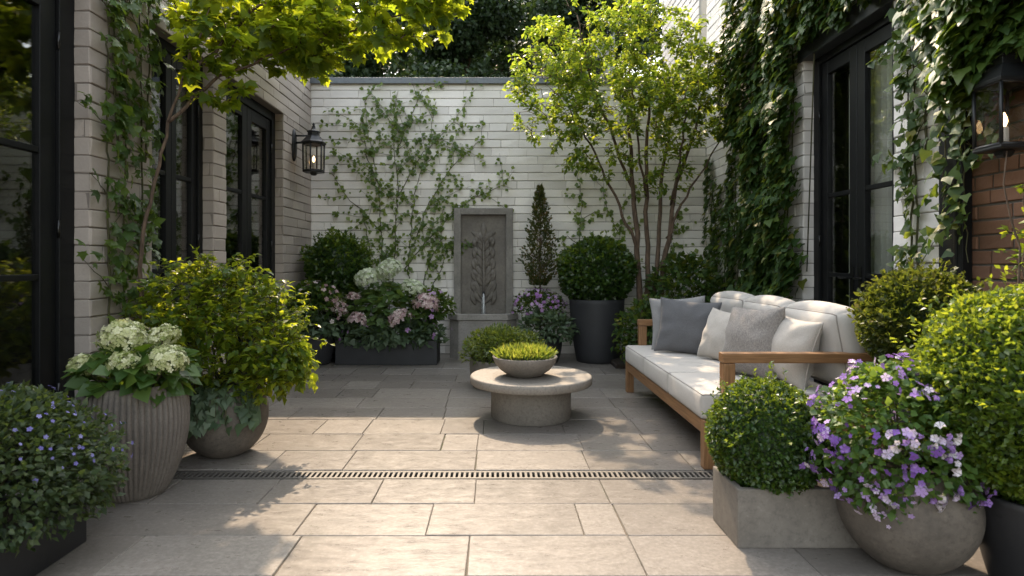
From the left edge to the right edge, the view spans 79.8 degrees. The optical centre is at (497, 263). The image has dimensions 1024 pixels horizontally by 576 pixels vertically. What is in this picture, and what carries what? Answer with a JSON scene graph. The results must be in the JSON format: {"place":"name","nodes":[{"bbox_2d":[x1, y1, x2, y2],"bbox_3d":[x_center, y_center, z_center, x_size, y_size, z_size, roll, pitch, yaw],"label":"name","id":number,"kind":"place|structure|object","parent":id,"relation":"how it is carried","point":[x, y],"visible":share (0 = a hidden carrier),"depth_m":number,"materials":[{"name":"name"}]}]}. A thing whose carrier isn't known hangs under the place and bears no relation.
{"place":"outdoors","nodes":[
{"label":"outdoors","id":0,"kind":"place"},
{"bbox_2d":[0,0,311,493],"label":"town house","id":1,"kind":"structure","parent":0,"point":[230,184],"depth_m":3.98,"materials":[{"name":"beige paint"}]},
{"bbox_2d":[0,0,74,493],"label":"glazed door","id":2,"kind":"structure","parent":1,"relation":"in","point":[52,278],"depth_m":3.54,"materials":[{"name":"black paint"}]},
{"bbox_2d":[74,0,174,377],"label":"climbing vine","id":3,"kind":"object","parent":1,"relation":"attached to","point":[127,113],"visible":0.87,"depth_m":3.95,"materials":[{"name":"green plant"}]},
{"bbox_2d":[151,34,202,384],"bbox_3d":[-2.598,-0.250,4.835,0.175,2.940,0.950,0,0,0],"label":"glazed door","id":4,"kind":"structure","parent":1,"relation":"in","point":[192,178],"depth_m":4.90,"materials":[{"name":"black paint"}]},
{"bbox_2d":[226,86,274,376],"bbox_3d":[-2.598,-0.250,6.300,0.175,2.940,1.480,0,0,0],"label":"glazed door","id":5,"kind":"structure","parent":1,"relation":"in","point":[254,113],"depth_m":6.42,"materials":[{"name":"black paint"}]},
{"bbox_2d":[292,123,325,175],"bbox_3d":[-2.271,-1.375,7.380,0.374,0.634,0.300,0,0,0],"label":"wall lantern","id":6,"kind":"object","parent":1,"relation":"attached to","point":[312,138],"depth_m":7.33,"materials":[{"name":"black metal"}]},
{"bbox_2d":[5,354,988,575],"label":"patio paving","id":7,"kind":"structure","parent":0,"point":[237,527],"depth_m":3.06,"materials":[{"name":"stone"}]},
{"bbox_2d":[0,495,86,575],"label":"black trough","id":8,"kind":"object","parent":7,"relation":"on","point":[28,562],"visible":0.37,"depth_m":2.41,"materials":[{"name":"metal"}]},
{"bbox_2d":[0,380,135,557],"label":"lobelia plant","id":9,"kind":"object","parent":8,"relation":"in","point":[45,418],"visible":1,"depth_m":2.36,"materials":[{"name":"green plant"}]},
{"bbox_2d":[75,374,189,503],"bbox_3d":[-1.900,0.910,3.200,0.524,0.580,0.524,0,0,0],"label":"ribbed pot","id":10,"kind":"object","parent":7,"relation":"on","point":[157,435],"visible":0.62,"depth_m":3.04,"materials":[{"name":"concrete"}]},
{"bbox_2d":[61,318,202,407],"bbox_3d":[-1.885,0.538,3.186,0.695,0.513,0.591,0,0,0],"label":"hydrangea","id":11,"kind":"object","parent":10,"relation":"in","point":[175,363],"visible":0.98,"depth_m":3.04,"materials":[{"name":"green plant"}]},
{"bbox_2d":[186,380,268,458],"bbox_3d":[-1.720,0.981,3.860,0.524,0.438,0.524,0,0,0],"label":"round pot","id":12,"kind":"object","parent":7,"relation":"on","point":[219,443],"visible":0.48,"depth_m":3.67,"materials":[{"name":"concrete"}]},
{"bbox_2d":[118,244,334,438],"bbox_3d":[-1.712,0.454,3.910,1.369,1.143,0.844,0,0,0],"label":"arching shrub","id":13,"kind":"object","parent":12,"relation":"in","point":[285,367],"visible":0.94,"depth_m":3.74,"materials":[{"name":"green plant"}]},
{"bbox_2d":[137,0,473,366],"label":"maple tree","id":14,"kind":"object","parent":7,"relation":"on","point":[304,40],"visible":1,"depth_m":4.33,"materials":[{"name":"green plant"}]},
{"bbox_2d":[296,329,335,365],"bbox_3d":[-2.170,0.998,7.300,0.490,0.405,0.490,0,0,0],"label":"squat pot","id":15,"kind":"object","parent":7,"relation":"on","point":[323,355],"visible":0.29,"depth_m":7.13,"materials":[{"name":"metal"}]},
{"bbox_2d":[284,276,348,323],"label":"flowering shrub","id":16,"kind":"object","parent":15,"relation":"in","point":[330,291],"visible":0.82,"depth_m":7.12,"materials":[{"name":"green plant"}]},
{"bbox_2d":[288,313,345,339],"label":"grey leaf plant","id":17,"kind":"object","parent":15,"relation":"in","point":[326,328],"visible":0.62,"depth_m":7.04,"materials":[{"name":"plant"}]},
{"bbox_2d":[323,295,355,358],"bbox_3d":[-2.000,0.807,7.800,0.440,0.785,0.440,0,0,0],"label":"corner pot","id":18,"kind":"object","parent":7,"relation":"on","point":[341,320],"visible":0.02,"depth_m":7.61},
{"bbox_2d":[297,229,375,296],"bbox_3d":[-1.984,0.048,7.634,0.912,0.985,0.914,0,0,34],"label":"boxwood ball","id":19,"kind":"object","parent":18,"relation":"in","point":[339,260],"visible":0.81,"depth_m":7.38,"materials":[{"name":"green plant"}]},
{"bbox_2d":[335,337,439,364],"bbox_3d":[-1.310,1.055,7.400,1.200,0.290,0.400,0,0,0],"label":"long trough","id":20,"kind":"object","parent":7,"relation":"on","point":[424,354],"visible":0.57,"depth_m":7.20,"materials":[{"name":"metal"}]},
{"bbox_2d":[323,258,444,339],"bbox_3d":[-1.361,0.480,7.399,1.468,1.097,0.779,0,0,0],"label":"hydrangea","id":21,"kind":"object","parent":20,"relation":"in","point":[399,297],"visible":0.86,"depth_m":7.20,"materials":[{"name":"green plant"}]},
{"bbox_2d":[331,312,451,351],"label":"ground cover plant","id":22,"kind":"object","parent":20,"relation":"in","point":[353,337],"visible":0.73,"depth_m":7.15,"materials":[{"name":"green plant"}]},
{"bbox_2d":[406,285,456,319],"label":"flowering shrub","id":23,"kind":"object","parent":20,"relation":"in","point":[445,301],"visible":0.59,"depth_m":7.27,"materials":[{"name":"green plant"}]},
{"bbox_2d":[74,471,712,479],"bbox_3d":[0.155,1.230,3.475,5.450,0.056,0.150,0,0,0],"label":"drain channel","id":24,"kind":"object","parent":7,"relation":"in","point":[518,475],"visible":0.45,"depth_m":3.48,"materials":[{"name":"metal"}]},
{"bbox_2d":[448,208,517,359],"bbox_3d":[-0.180,0.240,7.827,0.884,1.920,0.522,0,0,0],"label":"wall fountain","id":25,"kind":"object","parent":7,"relation":"on","point":[483,290],"depth_m":8.01,"materials":[{"name":"stone"}]},
{"bbox_2d":[470,355,496,390],"bbox_3d":[0.060,1.062,5.980,0.661,0.275,0.661,0,0,0],"label":"drum pot","id":26,"kind":"object","parent":7,"relation":"on","point":[477,365],"visible":0.13,"depth_m":5.79,"materials":[{"name":"concrete"}]},
{"bbox_2d":[457,321,545,365],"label":"herb shrub","id":27,"kind":"object","parent":26,"relation":"in","point":[482,344],"visible":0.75,"depth_m":5.86,"materials":[{"name":"green plant"}]},
{"bbox_2d":[470,366,591,425],"bbox_3d":[0.264,1.036,4.800,0.950,0.327,0.950,0,0,0],"label":"coffee table","id":28,"kind":"object","parent":7,"relation":"on","point":[544,399],"visible":0.88,"depth_m":4.52,"materials":[{"name":"concrete"}]},
{"bbox_2d":[493,355,557,377],"bbox_3d":[0.215,0.793,4.740,0.504,0.158,0.504,0,0,0],"label":"bowl planter","id":29,"kind":"object","parent":28,"relation":"on","point":[525,368],"visible":0.62,"depth_m":4.55,"materials":[{"name":"concrete"}]},
{"bbox_2d":[490,342,557,360],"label":"succulent plant","id":30,"kind":"object","parent":29,"relation":"in","point":[525,351],"visible":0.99,"depth_m":4.62,"materials":[{"name":"green plant"}]},
{"bbox_2d":[529,334,561,362],"bbox_3d":[0.550,1.048,7.450,0.481,0.305,0.481,0,0,0],"label":"cypress pot","id":31,"kind":"object","parent":7,"relation":"on","point":[558,346],"visible":0.2,"depth_m":7.29,"materials":[{"name":"ceramic"}]},
{"bbox_2d":[515,183,560,338],"bbox_3d":[0.522,-0.031,7.643,0.600,1.942,0.584,0,0,0],"label":"cypress","id":32,"kind":"object","parent":31,"relation":"on","point":[539,198],"visible":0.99,"depth_m":7.58,"materials":[{"name":"green plant"}]},
{"bbox_2d":[511,286,569,317],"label":"lilac plant","id":33,"kind":"object","parent":31,"relation":"in","point":[555,302],"visible":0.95,"depth_m":7.42,"materials":[{"name":"purple plant"}]},
{"bbox_2d":[517,308,579,345],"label":"sage plant","id":34,"kind":"object","parent":31,"relation":"in","point":[553,318],"visible":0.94,"depth_m":7.21,"materials":[{"name":"green plant"}]},
{"bbox_2d":[569,299,624,363],"bbox_3d":[1.220,0.818,7.500,0.670,0.765,0.670,0,0,0],"label":"tall pot","id":35,"kind":"object","parent":7,"relation":"on","point":[594,321],"visible":0.84,"depth_m":7.24,"materials":[{"name":"metal"}]},
{"bbox_2d":[551,230,645,299],"bbox_3d":[1.224,0.058,7.471,1.145,0.976,1.175,0,0,0],"label":"boxwood ball","id":36,"kind":"object","parent":35,"relation":"in","point":[593,267],"visible":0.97,"depth_m":7.17,"materials":[{"name":"green plant"}]},
{"bbox_2d":[610,351,625,368],"bbox_3d":[2.065,1.185,7.525,1.430,0.070,1.150,0,0,0],"label":"soil bed","id":37,"kind":"object","parent":7,"relation":"on","point":[618,363],"visible":0.19,"depth_m":7.10,"materials":[{"name":"brown soil"}]},
{"bbox_2d":[502,0,740,344],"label":"tree","id":38,"kind":"object","parent":37,"relation":"on","point":[652,89],"visible":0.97,"depth_m":6.92,"materials":[{"name":"green plant"}]},
{"bbox_2d":[610,292,671,363],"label":"shade shrub","id":39,"kind":"object","parent":37,"relation":"on","point":[634,315],"visible":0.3,"depth_m":6.70,"materials":[{"name":"green plant"}]},
{"bbox_2d":[642,250,728,329],"bbox_3d":[2.247,0.446,7.354,1.046,1.214,1.050,0,0,0],"label":"shade shrub","id":40,"kind":"object","parent":37,"relation":"on","point":[677,266],"visible":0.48,"depth_m":7.21,"materials":[{"name":"green plant"}]},
{"bbox_2d":[625,291,884,469],"bbox_3d":[1.752,0.721,4.640,1.139,0.957,2.180,0,0,0],"label":"garden sofa","id":41,"kind":"object","parent":7,"relation":"on","point":[684,384],"visible":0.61,"depth_m":3.85,"materials":[{"name":"white fabric"}]},
{"bbox_2d":[649,296,704,349],"bbox_3d":[1.571,0.525,5.313,0.499,0.493,0.185,0,0,17],"label":"throw pillow","id":42,"kind":"object","parent":41,"relation":"on","point":[655,304],"visible":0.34,"depth_m":5.34,"materials":[{"name":"grey fabric"}]},
{"bbox_2d":[654,297,721,353],"bbox_3d":[1.599,0.535,5.138,0.529,0.486,0.222,0,0,28],"label":"throw pillow","id":43,"kind":"object","parent":41,"relation":"on","point":[682,325],"visible":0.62,"depth_m":5.09,"materials":[{"name":"grey fabric"}]},
{"bbox_2d":[697,308,730,359],"bbox_3d":[1.740,0.560,4.700,0.242,0.411,0.439,0,0,-15],"label":"throw pillow","id":44,"kind":"object","parent":41,"relation":"on","point":[712,342],"visible":0.52,"depth_m":4.68,"materials":[{"name":"beige fabric"}]},
{"bbox_2d":[722,306,785,379],"bbox_3d":[1.702,0.525,4.081,0.287,0.496,0.478,0,0,-29],"label":"throw pillow","id":45,"kind":"object","parent":41,"relation":"on","point":[751,330],"visible":0.62,"depth_m":3.96,"materials":[{"name":"grey fabric"}]},
{"bbox_2d":[771,316,823,389],"bbox_3d":[1.841,0.545,3.860,0.269,0.457,0.432,0,0,0],"label":"throw pillow","id":46,"kind":"object","parent":41,"relation":"on","point":[792,335],"visible":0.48,"depth_m":3.71,"materials":[{"name":"beige fabric"}]},
{"bbox_2d":[713,466,860,547],"bbox_3d":[1.300,1.075,2.720,0.580,0.250,0.300,0,0,0],"label":"concrete planter","id":47,"kind":"object","parent":7,"relation":"on","point":[747,517],"visible":0.52,"depth_m":2.57,"materials":[{"name":"concrete"}]},
{"bbox_2d":[701,361,850,498],"bbox_3d":[1.221,0.739,2.729,0.592,0.608,0.630,0,0,0],"label":"boxwood ball","id":48,"kind":"object","parent":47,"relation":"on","point":[757,431],"visible":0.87,"depth_m":2.57,"materials":[{"name":"green plant"}]},
{"bbox_2d":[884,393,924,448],"bbox_3d":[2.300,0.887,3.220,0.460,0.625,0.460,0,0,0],"label":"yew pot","id":49,"kind":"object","parent":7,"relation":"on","point":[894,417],"visible":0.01,"depth_m":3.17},
{"bbox_2d":[845,254,989,363],"bbox_3d":[2.262,0.291,3.244,0.759,0.688,0.745,0,0,0],"label":"yew ball","id":50,"kind":"object","parent":49,"relation":"on","point":[884,304],"visible":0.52,"depth_m":3.14,"materials":[{"name":"green plant"}]},
{"bbox_2d":[835,447,985,575],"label":"globe pot","id":51,"kind":"object","parent":7,"relation":"on","point":[929,539],"visible":0.61,"depth_m":2.25,"materials":[{"name":"concrete"}]},
{"bbox_2d":[799,352,996,528],"bbox_3d":[1.594,0.672,2.422,0.752,0.628,0.626,0,0,0],"label":"petunia plant","id":52,"kind":"object","parent":51,"relation":"in","point":[896,380],"visible":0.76,"depth_m":2.29,"materials":[{"name":"purple plant"}]},
{"bbox_2d":[979,491,1023,575],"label":"black pot","id":53,"kind":"object","parent":7,"relation":"on","point":[1001,546],"visible":0.59,"depth_m":2.22,"materials":[{"name":"metal"}]},
{"bbox_2d":[884,265,1023,504],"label":"privet shrub","id":54,"kind":"object","parent":53,"relation":"in","point":[968,349],"visible":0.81,"depth_m":2.17,"materials":[{"name":"green plant"}]},
{"bbox_2d":[994,151,1023,290],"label":"golden shrub","id":55,"kind":"object","parent":7,"relation":"on","point":[1020,190],"visible":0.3,"depth_m":3.00,"materials":[{"name":"green plant"}]},
{"bbox_2d":[353,0,661,76],"label":"sky","id":56,"kind":"structure","parent":0,"point":[660,0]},
{"bbox_2d":[662,0,1023,394],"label":"house","id":57,"kind":"structure","parent":0,"point":[858,41],"depth_m":4.94,"materials":[{"name":"white paint"}]},
{"bbox_2d":[700,148,739,302],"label":"ivy","id":58,"kind":"object","parent":57,"relation":"attached to","point":[713,245],"visible":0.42,"depth_m":7.53,"materials":[{"name":"green plant"}]},
{"bbox_2d":[704,0,880,301],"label":"ivy","id":59,"kind":"object","parent":57,"relation":"attached to","point":[780,268],"visible":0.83,"depth_m":5.82,"materials":[{"name":"green plant"}]},
{"bbox_2d":[814,15,893,394],"bbox_3d":[2.908,-0.320,4.910,0.175,3.080,1.260,0,0,0],"label":"glazed door","id":60,"kind":"structure","parent":57,"relation":"in","point":[855,52],"depth_m":4.97,"materials":[{"name":"black paint"}]},
{"bbox_2d":[840,49,891,306],"bbox_3d":[3.030,-0.276,4.980,0.060,2.791,0.800,0,0,0],"label":"curtain","id":61,"kind":"object","parent":57,"relation":"hanging from","point":[881,198],"visible":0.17,"depth_m":4.84,"materials":[{"name":"fabric"}]},
{"bbox_2d":[866,0,938,269],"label":"ivy","id":62,"kind":"object","parent":57,"relation":"attached to","point":[907,83],"visible":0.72,"depth_m":4.03,"materials":[{"name":"green plant"}]},
{"bbox_2d":[892,0,1023,117],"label":"ivy","id":63,"kind":"object","parent":57,"relation":"attached to","point":[961,39],"visible":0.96,"depth_m":3.16,"materials":[{"name":"green plant"}]},
{"bbox_2d":[919,10,1018,262],"bbox_3d":[2.620,-1.036,3.461,0.139,2.070,0.630,0,0,0],"label":"ivy","id":64,"kind":"object","parent":57,"relation":"attached to","point":[936,161],"visible":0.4,"depth_m":3.52,"materials":[{"name":"green plant"}]},
{"bbox_2d":[971,40,1023,157],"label":"wall lantern","id":65,"kind":"object","parent":57,"relation":"attached to","point":[1002,72],"depth_m":3.02,"materials":[{"name":"black iron"},{"name":"glass"},{"name":"cream wax"}]},
{"label":"ground","id":66,"kind":"structure","parent":0,"visible":0},
{"bbox_2d":[326,0,405,76],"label":"background tree","id":67,"kind":"object","parent":66,"relation":"on","point":[371,67],"visible":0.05,"depth_m":11.82,"materials":[{"name":"green plant"}]},
{"bbox_2d":[358,1,514,75],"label":"background tree","id":68,"kind":"object","parent":66,"relation":"on","point":[403,55],"visible":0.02,"depth_m":17.01,"materials":[{"name":"green plant"}]},
{"bbox_2d":[402,0,546,76],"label":"background tree","id":69,"kind":"object","parent":66,"relation":"on","point":[479,27],"visible":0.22,"depth_m":11.84,"materials":[{"name":"green plant"}]},
{"bbox_2d":[472,0,535,75],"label":"background tree","id":70,"kind":"object","parent":66,"relation":"on","point":[516,33],"visible":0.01,"depth_m":18.85,"materials":[{"name":"green plant"}]},
{"bbox_2d":[309,77,706,353],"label":"garden wall","id":71,"kind":"structure","parent":66,"relation":"on","point":[510,148],"depth_m":8.09,"materials":[{"name":"white brick"}]},
{"bbox_2d":[329,223,349,237],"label":"climbing vine","id":72,"kind":"object","parent":71,"relation":"attached to","point":[332,227],"visible":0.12,"depth_m":8.04,"materials":[{"name":"green plant"}]},
{"bbox_2d":[318,75,514,296],"bbox_3d":[-1.067,-0.968,8.024,2.602,3.024,0.141,0,0,0],"label":"climbing vine","id":73,"kind":"object","parent":71,"relation":"attached to","point":[370,152],"visible":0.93,"depth_m":8.03,"materials":[{"name":"green plant"}]},
{"bbox_2d":[558,163,698,292],"bbox_3d":[1.722,-0.373,8.029,1.853,1.937,0.126,0,0,0],"label":"climbing vine","id":74,"kind":"object","parent":71,"relation":"attached to","point":[579,220],"visible":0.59,"depth_m":8.03,"materials":[{"name":"green plant"}]},
{"bbox_2d":[517,0,618,74],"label":"background tree","id":75,"kind":"object","parent":66,"relation":"on","point":[560,8],"visible":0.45,"depth_m":10.87,"materials":[{"name":"green plant"}]},
{"bbox_2d":[529,30,615,76],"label":"neighbour building","id":76,"kind":"structure","parent":66,"relation":"on","point":[598,70],"depth_m":12.50,"materials":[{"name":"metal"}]},
{"bbox_2d":[603,0,661,76],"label":"background tree","id":77,"kind":"object","parent":66,"relation":"on","point":[641,41],"visible":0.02,"depth_m":16.67,"materials":[{"name":"green plant"}]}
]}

